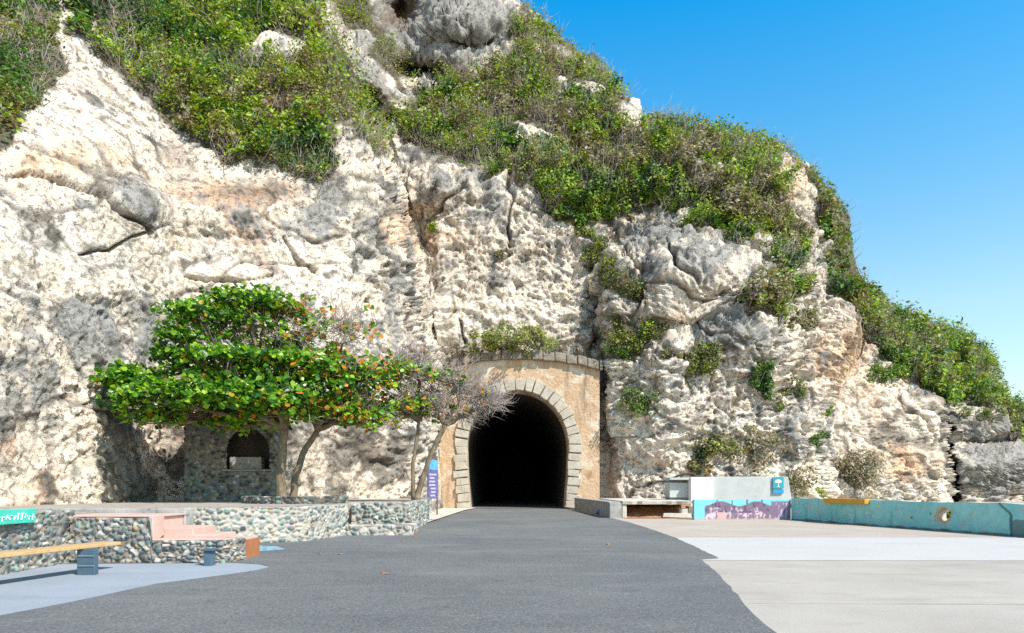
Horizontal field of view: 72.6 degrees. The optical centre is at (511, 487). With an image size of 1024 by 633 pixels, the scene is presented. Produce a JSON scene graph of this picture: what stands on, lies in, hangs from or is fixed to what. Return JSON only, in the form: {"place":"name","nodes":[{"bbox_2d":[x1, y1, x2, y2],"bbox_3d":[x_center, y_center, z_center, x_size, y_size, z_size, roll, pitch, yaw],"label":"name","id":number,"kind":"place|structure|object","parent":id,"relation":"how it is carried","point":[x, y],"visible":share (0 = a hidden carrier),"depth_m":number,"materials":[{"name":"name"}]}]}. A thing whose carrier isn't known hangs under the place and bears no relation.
{"place":"outdoors","nodes":[
{"label":"outdoors","id":0,"kind":"place"},
{"bbox_2d":[74,512,95,513],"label":"terrace ground","id":1,"kind":"structure","parent":0,"point":[84,512],"depth_m":12.40,"materials":[{"name":"concrete"}]},
{"bbox_2d":[0,563,267,614],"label":"pavement","id":2,"kind":"structure","parent":0,"point":[24,590],"depth_m":9.40,"materials":[{"name":"grey concrete"}]},
{"bbox_2d":[0,541,120,574],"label":"bench","id":3,"kind":"object","parent":2,"relation":"on","point":[87,558],"visible":1,"depth_m":9.87,"materials":[{"name":"yellow wood"}]},
{"bbox_2d":[200,548,218,565],"bbox_3d":[-4.816,1.115,11.094,0.200,0.270,0.230,0,0,0],"label":"stool","id":4,"kind":"object","parent":2,"relation":"on","point":[209,556],"visible":1,"depth_m":11.01,"materials":[{"name":"blue stone"}]},
{"bbox_2d":[0,498,410,523],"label":"terrace ground","id":5,"kind":"structure","parent":0,"point":[186,504],"depth_m":19.49,"materials":[{"name":"concrete"}]},
{"bbox_2d":[183,424,279,500],"bbox_3d":[-9.731,-1.155,24.550,3.251,3.370,1.300,0,0,0],"label":"stone niche","id":6,"kind":"object","parent":5,"relation":"on","point":[232,465],"visible":0.66,"depth_m":23.99,"materials":[{"name":"stone"}]},
{"bbox_2d":[88,280,400,495],"bbox_3d":[-8.035,-3.051,21.485,9.706,7.104,4.543,0,0,0],"label":"broadleaf tree","id":7,"kind":"object","parent":5,"relation":"on","point":[262,396],"visible":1,"depth_m":21.06,"materials":[{"name":"green plant"}]},
{"bbox_2d":[241,496,348,503],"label":"stone wall","id":8,"kind":"structure","parent":5,"relation":"on","point":[293,500],"depth_m":20.17,"materials":[{"name":"grey stone"}]},
{"bbox_2d":[363,326,519,499],"bbox_3d":[-2.309,-2.429,22.924,5.341,5.873,2.927,0,0,-12],"label":"broadleaf tree","id":9,"kind":"object","parent":5,"relation":"on","point":[416,409],"visible":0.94,"depth_m":22.78,"materials":[{"name":"grey plant"}]},
{"bbox_2d":[260,545,282,550],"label":"pavement","id":10,"kind":"structure","parent":0,"point":[265,548],"depth_m":14.06,"materials":[{"name":"paint"}]},
{"bbox_2d":[0,508,775,632],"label":"road","id":11,"kind":"structure","parent":0,"point":[518,570],"depth_m":8.37,"materials":[{"name":"grey asphalt"}]},
{"bbox_2d":[428,507,472,521],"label":"pavement","id":12,"kind":"structure","parent":11,"relation":"on","point":[443,512],"depth_m":33.00,"materials":[{"name":"concrete"}]},
{"bbox_2d":[427,459,437,514],"bbox_3d":[-3.425,0.020,30.000,0.070,2.460,1.000,0,0,19],"label":"info sign","id":13,"kind":"object","parent":12,"relation":"on","point":[432,483],"visible":0.73,"depth_m":30.02,"materials":[{"name":"metal"}]},
{"bbox_2d":[0,0,1023,512],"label":"cliff","id":14,"kind":"structure","parent":0,"point":[124,206],"depth_m":34.70,"materials":[{"name":"stone"}]},
{"bbox_2d":[0,0,83,141],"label":"scrub","id":15,"kind":"object","parent":14,"relation":"on","point":[32,92],"visible":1,"depth_m":25.55,"materials":[{"name":"green plant"}]},
{"bbox_2d":[55,0,403,181],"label":"scrub","id":16,"kind":"object","parent":14,"relation":"on","point":[228,22],"visible":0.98,"depth_m":31.01,"materials":[{"name":"green plant"}]},
{"bbox_2d":[330,0,418,84],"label":"scrub","id":17,"kind":"object","parent":14,"relation":"on","point":[348,11],"visible":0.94,"depth_m":52.96,"materials":[{"name":"green plant"}]},
{"bbox_2d":[426,221,436,231],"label":"shrub","id":18,"kind":"object","parent":14,"relation":"on","point":[430,227],"visible":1,"depth_m":42.45,"materials":[{"name":"green plant"}]},
{"bbox_2d":[493,249,512,258],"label":"shrub","id":19,"kind":"object","parent":14,"relation":"on","point":[500,253],"visible":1,"depth_m":42.34,"materials":[{"name":"green plant"}]},
{"bbox_2d":[372,0,835,325],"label":"scrub","id":20,"kind":"object","parent":14,"relation":"on","point":[789,249],"visible":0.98,"depth_m":44.28,"materials":[{"name":"green plant"}]},
{"bbox_2d":[615,385,659,417],"bbox_3d":[6.981,-4.777,38.810,2.437,1.897,1.274,0,0,23],"label":"shrub","id":21,"kind":"object","parent":14,"relation":"on","point":[639,406],"visible":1,"depth_m":38.79,"materials":[{"name":"green plant"}]},
{"bbox_2d":[576,227,702,384],"bbox_3d":[6.651,-10.799,40.081,3.941,10.741,7.945,0,0,-41],"label":"scrub","id":22,"kind":"object","parent":14,"relation":"on","point":[653,326],"visible":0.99,"depth_m":39.40,"materials":[{"name":"green plant"}]},
{"bbox_2d":[687,458,714,476],"bbox_3d":[10.425,-1.120,38.548,1.547,1.074,0.911,0,0,13],"label":"shrub","id":23,"kind":"object","parent":14,"relation":"on","point":[693,466],"visible":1,"depth_m":38.47,"materials":[{"name":"green plant"}]},
{"bbox_2d":[692,339,722,375],"bbox_3d":[10.731,-7.086,38.270,1.706,2.101,1.287,0,0,0],"label":"shrub","id":24,"kind":"object","parent":14,"relation":"on","point":[713,363],"visible":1,"depth_m":38.14,"materials":[{"name":"green plant"}]},
{"bbox_2d":[691,431,745,465],"bbox_3d":[11.427,-2.115,38.655,3.080,2.010,1.636,0,0,0],"label":"shrub","id":25,"kind":"object","parent":14,"relation":"on","point":[706,452],"visible":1,"depth_m":38.68,"materials":[{"name":"green plant"}]},
{"bbox_2d":[726,422,792,473],"bbox_3d":[13.791,-2.212,39.235,4.368,2.887,1.735,0,0,-7],"label":"shrub","id":26,"kind":"object","parent":14,"relation":"on","point":[757,447],"visible":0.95,"depth_m":39.32,"materials":[{"name":"green plant"}]},
{"bbox_2d":[748,358,775,400],"bbox_3d":[14.031,-6.093,39.224,1.582,2.373,1.556,0,0,0],"label":"shrub","id":27,"kind":"object","parent":14,"relation":"on","point":[763,385],"visible":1,"depth_m":39.11,"materials":[{"name":"green plant"}]},
{"bbox_2d":[771,390,786,410],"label":"shrub","id":28,"kind":"object","parent":14,"relation":"on","point":[780,404],"visible":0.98,"depth_m":39.81,"materials":[{"name":"green plant"}]},
{"bbox_2d":[780,372,807,399],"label":"shrub","id":29,"kind":"object","parent":14,"relation":"on","point":[800,390],"visible":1,"depth_m":40.66,"materials":[{"name":"green plant"}]},
{"bbox_2d":[783,298,823,333],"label":"shrub","id":30,"kind":"object","parent":14,"relation":"on","point":[808,314],"visible":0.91,"depth_m":40.27,"materials":[{"name":"green plant"}]},
{"bbox_2d":[789,462,823,497],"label":"shrub","id":31,"kind":"object","parent":14,"relation":"on","point":[803,485],"visible":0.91,"depth_m":40.42,"materials":[{"name":"beige plant"}]},
{"bbox_2d":[808,430,830,447],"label":"shrub","id":32,"kind":"object","parent":14,"relation":"on","point":[826,435],"visible":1,"depth_m":41.15,"materials":[{"name":"green plant"}]},
{"bbox_2d":[815,486,828,497],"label":"shrub","id":33,"kind":"object","parent":14,"relation":"on","point":[817,489],"visible":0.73,"depth_m":42.34,"materials":[{"name":"green plant"}]},
{"bbox_2d":[822,404,832,416],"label":"shrub","id":34,"kind":"object","parent":14,"relation":"on","point":[829,412],"visible":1,"depth_m":42.65,"materials":[{"name":"green plant"}]},
{"bbox_2d":[783,138,880,318],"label":"scrub","id":35,"kind":"object","parent":14,"relation":"on","point":[856,290],"visible":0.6,"depth_m":44.23,"materials":[{"name":"green plant"}]},
{"bbox_2d":[830,446,887,498],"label":"shrub","id":36,"kind":"object","parent":14,"relation":"on","point":[854,461],"visible":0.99,"depth_m":45.38,"materials":[{"name":"green plant"}]},
{"bbox_2d":[862,361,907,386],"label":"shrub","id":37,"kind":"object","parent":14,"relation":"on","point":[885,371],"visible":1,"depth_m":49.11,"materials":[{"name":"green plant"}]},
{"bbox_2d":[857,276,1022,418],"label":"scrub","id":38,"kind":"object","parent":14,"relation":"on","point":[929,369],"visible":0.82,"depth_m":52.08,"materials":[{"name":"green plant"}]},
{"bbox_2d":[946,324,971,351],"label":"shrub","id":39,"kind":"object","parent":14,"relation":"on","point":[961,334],"visible":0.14,"depth_m":60.67,"materials":[{"name":"green plant"}]},
{"bbox_2d":[958,404,1010,424],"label":"shrub","id":40,"kind":"object","parent":14,"relation":"on","point":[988,411],"visible":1,"depth_m":59.70,"materials":[{"name":"green plant"}]},
{"bbox_2d":[1009,394,1023,440],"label":"scrub","id":41,"kind":"object","parent":14,"relation":"on","point":[1019,417],"visible":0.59,"depth_m":62.21,"materials":[{"name":"green plant"}]},
{"bbox_2d":[260,501,1023,566],"bbox_3d":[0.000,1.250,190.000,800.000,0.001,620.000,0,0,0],"label":"ground","id":42,"kind":"structure","parent":0,"point":[682,527],"depth_m":20.09,"materials":[{"name":"grey concrete"}]},
{"bbox_2d":[0,510,74,574],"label":"stone wall","id":43,"kind":"structure","parent":42,"relation":"on","point":[47,528],"depth_m":10.70,"materials":[{"name":"grey stone"}]},
{"bbox_2d":[0,508,35,524],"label":"sign","id":44,"kind":"object","parent":43,"relation":"attached to","point":[12,516],"visible":1,"depth_m":10.13,"materials":[{"name":"green paint"}]},
{"bbox_2d":[68,516,246,562],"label":"stone wall","id":45,"kind":"structure","parent":42,"relation":"on","point":[133,536],"depth_m":11.44,"materials":[{"name":"grey stone"}]},
{"bbox_2d":[11,508,193,524],"bbox_3d":[-7.590,0.820,12.930,3.220,0.860,0.340,0,0,0],"label":"wall coping","id":46,"kind":"object","parent":45,"relation":"on","point":[188,517],"visible":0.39,"depth_m":12.76,"materials":[{"name":"concrete"}]},
{"bbox_2d":[73,513,259,558],"bbox_3d":[-6.110,0.882,12.095,2.980,0.835,1.310,0,0,0],"label":"stairway","id":47,"kind":"object","parent":42,"relation":"on","point":[169,526],"visible":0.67,"depth_m":11.99,"materials":[{"name":"paint"}]},
{"bbox_2d":[187,505,348,542],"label":"stone wall","id":48,"kind":"structure","parent":42,"relation":"on","point":[289,523],"depth_m":15.72,"materials":[{"name":"grey stone"}]},
{"bbox_2d":[345,523,417,534],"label":"stone wall","id":49,"kind":"structure","parent":42,"relation":"on","point":[386,529],"depth_m":17.99,"materials":[{"name":"grey stone"}]},
{"bbox_2d":[351,498,429,528],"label":"stone wall","id":50,"kind":"structure","parent":42,"relation":"on","point":[417,512],"depth_m":18.89,"materials":[{"name":"grey stone"}]},
{"bbox_2d":[439,350,602,508],"bbox_3d":[0.480,-3.157,69.975,9.375,9.414,60.649,0,0,0],"label":"tunnel portal","id":51,"kind":"object","parent":42,"relation":"on","point":[539,447],"visible":0.86,"depth_m":40.00,"materials":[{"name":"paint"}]},
{"bbox_2d":[450,342,478,357],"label":"shrub","id":52,"kind":"object","parent":51,"relation":"on","point":[464,350],"visible":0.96,"depth_m":39.49,"materials":[{"name":"plant"}]},
{"bbox_2d":[466,319,558,358],"bbox_3d":[0.014,-8.365,39.804,5.510,2.579,3.459,0,0,0],"label":"shrub","id":53,"kind":"object","parent":51,"relation":"on","point":[496,338],"visible":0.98,"depth_m":39.60,"materials":[{"name":"green plant"}]},
{"bbox_2d":[557,344,582,354],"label":"shrub","id":54,"kind":"object","parent":51,"relation":"on","point":[578,347],"visible":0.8,"depth_m":39.94,"materials":[{"name":"plant"}]},
{"bbox_2d":[574,498,621,517],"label":"parapet","id":55,"kind":"structure","parent":42,"relation":"on","point":[609,509],"depth_m":30.20,"materials":[{"name":"concrete"}]},
{"bbox_2d":[599,498,691,517],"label":"concrete bench","id":56,"kind":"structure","parent":42,"relation":"on","point":[625,502],"depth_m":28.07,"materials":[{"name":"concrete"}]},
{"bbox_2d":[627,504,691,517],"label":"soil bank","id":57,"kind":"structure","parent":42,"relation":"on","point":[646,511],"depth_m":29.00,"materials":[{"name":"brown soil"}]},
{"bbox_2d":[662,513,691,517],"bbox_3d":[6.684,1.137,28.280,1.209,0.184,0.417,2,0,-3],"label":"concrete chunk","id":58,"kind":"object","parent":57,"relation":"on","point":[679,515],"visible":0.93,"depth_m":28.10,"materials":[{"name":"grey concrete"}]},
{"bbox_2d":[678,508,687,512],"bbox_3d":[6.963,1.024,28.282,0.340,0.353,0.328,3,-1,-11],"label":"concrete chunk","id":59,"kind":"object","parent":57,"relation":"on","point":[683,510],"visible":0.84,"depth_m":28.14,"materials":[{"name":"grey concrete"}]},
{"bbox_2d":[686,506,691,515],"bbox_3d":[7.271,0.974,28.415,0.338,0.395,0.284,7,-3,-28],"label":"concrete chunk","id":60,"kind":"object","parent":57,"relation":"on","point":[689,509],"visible":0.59,"depth_m":28.28,"materials":[{"name":"grey concrete"}]},
{"bbox_2d":[663,477,790,500],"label":"concrete wall","id":61,"kind":"structure","parent":42,"relation":"on","point":[720,488],"depth_m":29.96,"materials":[{"name":"grey paint"}]},
{"bbox_2d":[773,477,783,492],"bbox_3d":[11.412,-0.087,29.862,0.460,0.705,0.056,0,0,0],"label":"kiosk sign","id":62,"kind":"object","parent":61,"relation":"attached to","point":[778,484],"visible":1,"depth_m":29.84,"materials":[{"name":"teal paint"}]},
{"bbox_2d":[692,500,790,519],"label":"mural wall","id":63,"kind":"structure","parent":42,"relation":"on","point":[741,509],"depth_m":26.75,"materials":[{"name":"paint"}]},
{"bbox_2d":[791,498,1023,536],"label":"turquoise wall","id":64,"kind":"structure","parent":42,"relation":"on","point":[1004,519],"depth_m":20.55,"materials":[{"name":"paint"}]},
{"bbox_2d":[823,498,872,503],"bbox_3d":[11.365,0.464,23.629,0.320,0.172,2.040,0,0,-13],"label":"amber board","id":65,"kind":"object","parent":64,"relation":"on","point":[846,501],"visible":1,"depth_m":23.41,"materials":[{"name":"wood"}]},
{"bbox_2d":[520,0,1023,400],"label":"sky","id":66,"kind":"structure","parent":0,"point":[913,109],"materials":[{"name":"blue"}]},
{"bbox_2d":[678,538,1023,560],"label":"pavement","id":67,"kind":"structure","parent":0,"point":[994,549],"depth_m":14.15,"materials":[{"name":"grey concrete"}]},
{"bbox_2d":[703,560,1023,632],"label":"pavement","id":68,"kind":"structure","parent":0,"point":[914,596],"depth_m":8.08,"materials":[{"name":"concrete"}]}
]}

